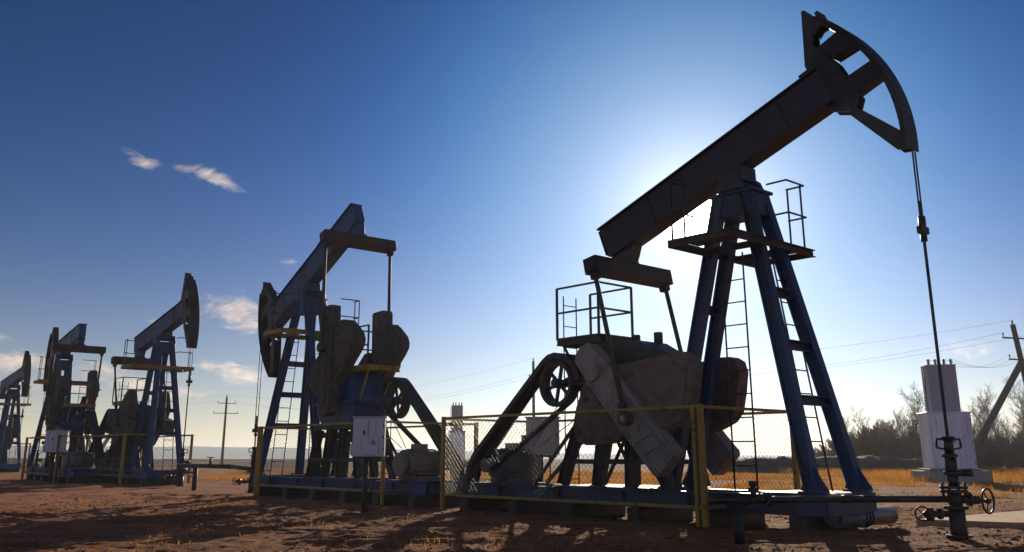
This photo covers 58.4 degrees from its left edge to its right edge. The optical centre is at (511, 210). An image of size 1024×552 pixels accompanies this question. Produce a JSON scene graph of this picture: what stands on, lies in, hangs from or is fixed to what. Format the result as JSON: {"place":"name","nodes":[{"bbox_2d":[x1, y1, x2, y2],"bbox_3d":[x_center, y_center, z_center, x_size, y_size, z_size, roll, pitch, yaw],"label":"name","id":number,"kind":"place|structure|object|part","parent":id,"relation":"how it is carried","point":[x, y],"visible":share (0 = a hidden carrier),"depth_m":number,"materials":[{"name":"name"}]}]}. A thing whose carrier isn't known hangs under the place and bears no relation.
{"place":"outdoors","nodes":[
{"label":"outdoors","id":0,"kind":"place"},
{"bbox_2d":[7,446,791,458],"bbox_3d":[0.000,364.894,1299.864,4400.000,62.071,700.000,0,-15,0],"label":"hills","id":1,"kind":"structure","parent":0,"point":[201,452],"depth_m":1157.96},
{"bbox_2d":[0,458,1023,551],"bbox_3d":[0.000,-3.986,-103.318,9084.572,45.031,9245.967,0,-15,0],"label":"ground","id":2,"kind":"structure","parent":0,"point":[99,520],"depth_m":13.47,"materials":[{"name":"soil"}]},
{"bbox_2d":[0,443,30,468],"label":"safety fence","id":3,"kind":"object","parent":2,"relation":"on","point":[22,450],"visible":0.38,"depth_m":59.10,"materials":[{"name":"grey metal"}]},
{"bbox_2d":[0,351,31,471],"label":"pump jack","id":4,"kind":"object","parent":2,"relation":"on","point":[10,432],"visible":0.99,"depth_m":58.43,"materials":[{"name":"metal"}]},
{"bbox_2d":[24,450,42,469],"bbox_3d":[-22.012,11.766,42.398,1.095,1.340,0.340,0,-15,0],"label":"wellhead","id":5,"kind":"object","parent":2,"relation":"on","point":[37,460],"visible":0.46,"depth_m":42.40,"materials":[{"name":"metal"}]},
{"bbox_2d":[42,430,70,482],"bbox_3d":[-17.937,9.666,35.903,0.972,2.075,0.497,3,-15,-12],"label":"control cabinet","id":6,"kind":"object","parent":2,"relation":"on","point":[49,443],"visible":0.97,"depth_m":35.87,"materials":[{"name":"white metal"}]},
{"bbox_3d":[-17.835,9.030,35.864,0.756,0.730,0.062,3,-15,-12],"label":"door","id":7,"kind":"part","parent":6,"relation":"part of","materials":[{"name":"grey metal"}]},
{"bbox_2d":[21,435,108,481],"bbox_3d":[-18.557,10.441,38.676,2.590,1.780,6.080,11,-19,-36],"label":"safety fence","id":8,"kind":"object","parent":2,"relation":"on","point":[25,460],"visible":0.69,"depth_m":38.33,"materials":[{"name":"yellow paint"},{"name":"galvanised wire"}]},
{"bbox_2d":[25,323,105,482],"bbox_3d":[-19.014,8.091,39.656,2.425,6.987,9.438,11,-19,-36],"label":"pump jack","id":9,"kind":"object","parent":2,"relation":"on","point":[60,411],"visible":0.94,"depth_m":38.36,"materials":[{"name":"metal"}]},
{"bbox_2d":[76,433,193,483],"bbox_3d":[-15.022,9.769,36.159,2.570,1.780,5.880,12,-19,-38],"label":"safety fence","id":10,"kind":"object","parent":2,"relation":"on","point":[121,464],"visible":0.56,"depth_m":34.11,"materials":[{"name":"metal"}]},
{"bbox_2d":[88,273,199,484],"bbox_3d":[-14.500,6.707,35.742,2.425,7.641,9.438,12,-19,-38],"label":"pump jack","id":11,"kind":"object","parent":2,"relation":"on","point":[131,414],"visible":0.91,"depth_m":34.53,"materials":[{"name":"metal"}]},
{"bbox_2d":[164,448,192,486],"bbox_3d":[-11.393,8.873,31.564,1.096,1.340,0.340,0,-15,0],"label":"wellhead","id":12,"kind":"object","parent":2,"relation":"on","point":[180,476],"visible":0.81,"depth_m":31.46,"materials":[{"name":"metal"}]},
{"bbox_2d":[176,457,250,490],"bbox_3d":[-8.902,8.017,27.628,4.453,1.163,0.366,-14,-20,42],"label":"flow pipe","id":13,"kind":"object","parent":2,"relation":"on","point":[195,467],"visible":0.94,"depth_m":28.12,"materials":[{"name":"metal"}]},
{"bbox_2d":[218,397,237,463],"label":"utility pole","id":14,"kind":"object","parent":2,"relation":"on","point":[223,439],"visible":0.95,"depth_m":111.90,"materials":[{"name":"brown wood"}]},
{"bbox_2d":[232,447,269,492],"bbox_3d":[-7.391,7.418,26.116,1.095,1.340,0.340,0,-15,0],"label":"wellhead","id":15,"kind":"object","parent":2,"relation":"on","point":[249,480],"visible":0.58,"depth_m":25.99,"materials":[{"name":"metal"}]},
{"bbox_2d":[250,203,464,507],"bbox_3d":[-4.270,3.545,23.547,2.425,7.460,9.454,12,-19,-38],"label":"pump jack","id":16,"kind":"object","parent":2,"relation":"on","point":[338,386],"visible":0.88,"depth_m":22.38,"materials":[{"name":"metal"}]},
{"bbox_2d":[253,420,478,504],"bbox_3d":[-3.739,6.134,22.469,2.558,1.740,6.200,12,-19,-38],"label":"safety fence","id":17,"kind":"object","parent":2,"relation":"on","point":[258,470],"visible":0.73,"depth_m":22.10,"materials":[{"name":"metal"}]},
{"bbox_2d":[348,416,387,512],"bbox_3d":[-2.749,4.825,17.332,0.720,1.820,0.355,1,-15,-4],"label":"control cabinet","id":18,"kind":"object","parent":2,"relation":"on","point":[367,439],"visible":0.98,"depth_m":17.32,"materials":[{"name":"white metal"}]},
{"bbox_3d":[-2.698,4.273,17.322,0.560,0.640,0.045,1,-15,-4],"label":"door","id":19,"kind":"part","parent":18,"relation":"part of","materials":[{"name":"grey metal"}]},
{"bbox_2d":[448,402,467,467],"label":"transformer kiosk","id":20,"kind":"object","parent":2,"relation":"on","point":[456,410],"visible":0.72,"depth_m":79.12,"materials":[{"name":"grey metal"}]},
{"bbox_2d":[0,492,1022,551],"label":"sparse weeds","id":21,"kind":"object","parent":2,"relation":"on","point":[524,546],"visible":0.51,"depth_m":12.18,"materials":[{"name":"brown plant"}]},
{"bbox_2d":[0,491,1023,551],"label":"soil clods","id":22,"kind":"object","parent":2,"relation":"on","point":[342,539],"visible":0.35,"depth_m":12.20,"materials":[{"name":"brown soil"}]},
{"bbox_2d":[529,358,534,416],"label":"utility pole","id":23,"kind":"object","parent":2,"relation":"on","point":[533,397],"visible":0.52,"depth_m":76.44,"materials":[{"name":"brown wood"}]},
{"bbox_2d":[521,416,560,481],"bbox_3d":[0.613,5.267,19.116,0.828,1.893,0.355,-2,-15,6],"label":"control cabinet","id":24,"kind":"object","parent":2,"relation":"on","point":[538,442],"visible":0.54,"depth_m":19.10,"materials":[{"name":"white metal"}]},
{"bbox_3d":[0.645,4.697,19.117,0.646,0.666,0.039,-2,-15,8],"label":"door","id":25,"kind":"part","parent":24,"relation":"part of","materials":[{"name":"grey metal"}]},
{"bbox_2d":[440,404,800,527],"bbox_3d":[1.652,4.533,16.474,2.570,1.740,6.290,13,-20,-40],"label":"safety fence","id":26,"kind":"object","parent":2,"relation":"on","point":[704,507],"visible":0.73,"depth_m":14.78,"materials":[{"name":"metal"}]},
{"bbox_2d":[459,10,948,532],"bbox_3d":[2.436,1.255,15.874,2.425,7.925,9.438,13,-20,-40],"label":"pump jack","id":27,"kind":"object","parent":2,"relation":"on","point":[605,370],"visible":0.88,"depth_m":14.83,"materials":[{"name":"blue paint"}]},
{"bbox_2d":[707,455,923,472],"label":"earth bank","id":28,"kind":"structure","parent":2,"relation":"on","point":[867,462],"depth_m":54.22,"materials":[{"name":"soil"}]},
{"bbox_2d":[814,445,828,456],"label":"bare tree","id":29,"kind":"object","parent":2,"relation":"on","point":[815,450],"visible":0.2,"depth_m":72.54,"materials":[{"name":"orange plant"}]},
{"bbox_2d":[706,481,950,543],"bbox_3d":[3.951,3.791,11.388,3.334,0.850,0.271,4,-15,-13],"label":"flow pipe","id":30,"kind":"object","parent":2,"relation":"on","point":[738,501],"visible":1,"depth_m":11.27,"materials":[{"name":"metal"}]},
{"bbox_2d":[818,438,855,456],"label":"bare tree","id":31,"kind":"object","parent":2,"relation":"on","point":[833,451],"visible":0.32,"depth_m":62.94,"materials":[{"name":"orange plant"}]},
{"bbox_2d":[824,434,867,456],"bbox_3d":[23.056,16.541,62.891,3.273,2.779,2.579,-3,-15,11],"label":"bare tree","id":32,"kind":"object","parent":2,"relation":"on","point":[856,447],"visible":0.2,"depth_m":62.88,"materials":[{"name":"orange plant"}]},
{"bbox_2d":[843,414,853,430],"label":"bare tree","id":33,"kind":"object","parent":2,"relation":"on","point":[847,426],"visible":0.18,"depth_m":77.31,"materials":[{"name":"orange plant"}]},
{"bbox_2d":[829,427,883,448],"bbox_3d":[24.138,16.508,63.289,3.922,3.010,3.090,3,-15,-10],"label":"bare tree","id":34,"kind":"object","parent":2,"relation":"on","point":[856,435],"visible":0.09,"depth_m":63.88,"materials":[{"name":"orange plant"}]},
{"bbox_2d":[824,506,897,528],"bbox_3d":[4.945,4.341,13.002,1.530,0.286,0.290,11,-19,-36],"label":"loose pipe","id":35,"kind":"object","parent":2,"relation":"on","point":[883,515],"visible":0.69,"depth_m":12.91,"materials":[{"name":"grey metal"}]},
{"bbox_2d":[848,406,876,440],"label":"bare tree","id":36,"kind":"object","parent":2,"relation":"on","point":[859,419],"visible":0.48,"depth_m":65.53,"materials":[{"name":"orange plant"}]},
{"bbox_2d":[846,416,895,438],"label":"bare tree","id":37,"kind":"object","parent":2,"relation":"on","point":[881,426],"visible":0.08,"depth_m":74.74,"materials":[{"name":"orange plant"}]},
{"bbox_2d":[851,425,890,457],"bbox_3d":[24.310,16.220,62.455,3.416,3.216,2.692,-7,-17,26],"label":"bare tree","id":38,"kind":"object","parent":2,"relation":"on","point":[877,438],"visible":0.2,"depth_m":62.58,"materials":[{"name":"orange plant"}]},
{"bbox_2d":[852,426,891,456],"bbox_3d":[24.173,16.019,61.427,3.278,3.056,2.583,3,-15,-11],"label":"bare tree","id":39,"kind":"object","parent":2,"relation":"on","point":[869,447],"visible":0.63,"depth_m":61.62,"materials":[{"name":"orange plant"}]},
{"bbox_2d":[866,425,918,456],"bbox_3d":[25.730,16.313,62.828,2.980,3.192,3.778,6,-16,-21],"label":"bare tree","id":40,"kind":"object","parent":2,"relation":"on","point":[880,430],"visible":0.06,"depth_m":63.59,"materials":[{"name":"orange plant"}]},
{"bbox_2d":[887,418,898,437],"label":"bare tree","id":41,"kind":"object","parent":2,"relation":"on","point":[890,429],"visible":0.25,"depth_m":65.27,"materials":[{"name":"orange plant"}]},
{"bbox_2d":[885,405,905,437],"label":"bare tree","id":42,"kind":"object","parent":2,"relation":"on","point":[899,428],"visible":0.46,"depth_m":66.52,"materials":[{"name":"orange plant"}]},
{"bbox_2d":[895,415,907,434],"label":"bare tree","id":43,"kind":"object","parent":2,"relation":"on","point":[903,426],"visible":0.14,"depth_m":72.26,"materials":[{"name":"orange plant"}]},
{"bbox_2d":[886,435,920,458],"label":"bare tree","id":44,"kind":"object","parent":2,"relation":"on","point":[906,451],"visible":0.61,"depth_m":59.80,"materials":[{"name":"orange plant"}]},
{"bbox_2d":[889,426,921,457],"bbox_3d":[27.298,16.075,61.918,2.923,3.208,3.707,2,-15,-6],"label":"bare tree","id":45,"kind":"object","parent":2,"relation":"on","point":[916,434],"visible":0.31,"depth_m":62.49,"materials":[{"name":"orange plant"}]},
{"bbox_2d":[895,384,924,437],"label":"bare tree","id":46,"kind":"object","parent":2,"relation":"on","point":[912,417],"visible":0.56,"depth_m":66.54,"materials":[{"name":"grey plant"}]},
{"bbox_2d":[903,426,921,456],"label":"bare tree","id":47,"kind":"object","parent":2,"relation":"on","point":[910,433],"visible":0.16,"depth_m":62.83,"materials":[{"name":"orange plant"}]},
{"bbox_2d":[911,359,992,481],"bbox_3d":[17.750,8.721,37.624,2.560,5.160,2.000,-2,-15,9],"label":"transformer kiosk","id":48,"kind":"object","parent":2,"relation":"on","point":[931,424],"visible":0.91,"depth_m":36.97,"materials":[{"name":"metal"}]},
{"bbox_2d":[914,436,994,539],"bbox_3d":[5.653,3.584,11.758,1.095,1.340,0.340,0,-15,0],"label":"wellhead","id":49,"kind":"object","parent":2,"relation":"on","point":[955,514],"visible":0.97,"depth_m":11.66,"materials":[{"name":"metal"}]},
{"bbox_2d":[916,510,1023,528],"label":"concrete pad","id":50,"kind":"object","parent":2,"relation":"on","point":[1013,519],"visible":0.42,"depth_m":13.73,"materials":[{"name":"grey concrete"}]},
{"bbox_2d":[976,448,987,468],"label":"bare tree","id":51,"kind":"object","parent":2,"relation":"on","point":[980,458],"depth_m":61.84,"materials":[{"name":"orange plant"}]},
{"bbox_2d":[972,395,993,469],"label":"bare tree","id":52,"kind":"object","parent":2,"relation":"on","point":[983,411],"visible":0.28,"depth_m":66.91,"materials":[{"name":"orange plant"}]},
{"bbox_2d":[976,438,992,462],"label":"bare tree","id":53,"kind":"object","parent":2,"relation":"on","point":[981,452],"visible":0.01,"depth_m":60.68,"materials":[{"name":"orange plant"}]},
{"bbox_2d":[973,431,996,467],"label":"bare tree","id":54,"kind":"object","parent":2,"relation":"on","point":[981,462],"visible":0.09,"depth_m":63.00,"materials":[{"name":"orange plant"}]},
{"bbox_2d":[966,403,1010,447],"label":"bare tree","id":55,"kind":"object","parent":2,"relation":"on","point":[977,428],"visible":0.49,"depth_m":65.93,"materials":[{"name":"orange plant"}]},
{"bbox_2d":[981,447,998,467],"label":"bare tree","id":56,"kind":"object","parent":2,"relation":"on","point":[988,456],"visible":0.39,"depth_m":63.87,"materials":[{"name":"orange plant"}]},
{"bbox_2d":[969,384,1016,448],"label":"bare tree","id":57,"kind":"object","parent":2,"relation":"on","point":[994,427],"visible":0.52,"depth_m":67.28,"materials":[{"name":"orange plant"}]},
{"bbox_2d":[982,432,1006,468],"bbox_3d":[34.253,17.020,64.812,2.593,2.715,3.292,-2,-15,9],"label":"bare tree","id":58,"kind":"object","parent":2,"relation":"on","point":[991,443],"visible":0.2,"depth_m":64.58,"materials":[{"name":"orange plant"}]},
{"bbox_2d":[983,431,1008,468],"bbox_3d":[33.614,16.857,64.457,2.904,2.857,2.290,-8,-17,27],"label":"bare tree","id":59,"kind":"object","parent":2,"relation":"on","point":[997,461],"visible":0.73,"depth_m":63.89,"materials":[{"name":"orange plant"}]},
{"bbox_2d":[974,320,1023,454],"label":"utility pole","id":60,"kind":"object","parent":2,"relation":"on","point":[997,406],"visible":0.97,"depth_m":50.91,"materials":[{"name":"brown wood"}]},
{"bbox_2d":[530,333,999,377],"bbox_3d":[14.510,10.880,63.945,36.927,1.362,0.012,-14,-21,43],"label":"power line","id":61,"kind":"object","parent":60,"relation":"attached to","point":[876,357],"visible":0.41,"depth_m":55.69,"materials":[{"name":"grey metal"}]},
{"bbox_2d":[537,320,1010,358],"bbox_3d":[15.119,9.708,64.685,37.225,1.276,0.012,-14,-20,42],"label":"power line","id":62,"kind":"object","parent":60,"relation":"attached to","point":[878,341],"visible":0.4,"depth_m":56.69,"materials":[{"name":"grey metal"}]},
{"bbox_2d":[557,336,1020,376],"bbox_3d":[15.905,10.999,64.586,37.633,1.262,0.012,-14,-20,42],"label":"power line","id":63,"kind":"object","parent":60,"relation":"attached to","point":[894,358],"visible":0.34,"depth_m":56.68,"materials":[{"name":"grey metal"}]},
{"bbox_2d":[999,418,1015,439],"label":"bare tree","id":64,"kind":"object","parent":2,"relation":"on","point":[1006,429],"visible":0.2,"depth_m":71.86,"materials":[{"name":"orange plant"}]},
{"bbox_2d":[993,434,1023,468],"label":"bare tree","id":65,"kind":"object","parent":2,"relation":"on","point":[1007,444],"visible":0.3,"depth_m":61.66,"materials":[{"name":"orange plant"}]},
{"bbox_2d":[997,441,1023,469],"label":"bare tree","id":66,"kind":"object","parent":2,"relation":"on","point":[1010,455],"visible":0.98,"depth_m":60.23,"materials":[{"name":"orange plant"}]},
{"bbox_2d":[1001,375,1023,434],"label":"bare tree","id":67,"kind":"object","parent":2,"relation":"on","point":[1017,404],"visible":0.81,"depth_m":67.75,"materials":[{"name":"orange plant"}]},
{"bbox_2d":[1001,427,1023,443],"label":"bare tree","id":68,"kind":"object","parent":2,"relation":"on","point":[1009,439],"visible":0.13,"depth_m":65.36,"materials":[{"name":"orange plant"}]},
{"bbox_2d":[1010,387,1023,437],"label":"bare tree","id":69,"kind":"object","parent":2,"relation":"on","point":[1020,400],"visible":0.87,"depth_m":66.29,"materials":[{"name":"orange plant"}]},
{"bbox_2d":[1010,429,1023,442],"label":"bare tree","id":70,"kind":"object","parent":2,"relation":"on","point":[1014,437],"visible":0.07,"depth_m":66.63,"materials":[{"name":"orange plant"}]},
{"bbox_2d":[1010,411,1023,435],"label":"bare tree","id":71,"kind":"object","parent":2,"relation":"on","point":[1020,425],"visible":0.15,"depth_m":73.23,"materials":[{"name":"orange plant"}]},
{"bbox_2d":[0,0,1023,455],"label":"sky","id":72,"kind":"structure","parent":0,"point":[145,145],"materials":[{"name":"blue"}]},
{"bbox_2d":[198,465,1023,497],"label":"dry grass","id":73,"kind":"structure","parent":0,"point":[1004,475],"depth_m":37.77,"materials":[{"name":"yellow plant"}]}
]}

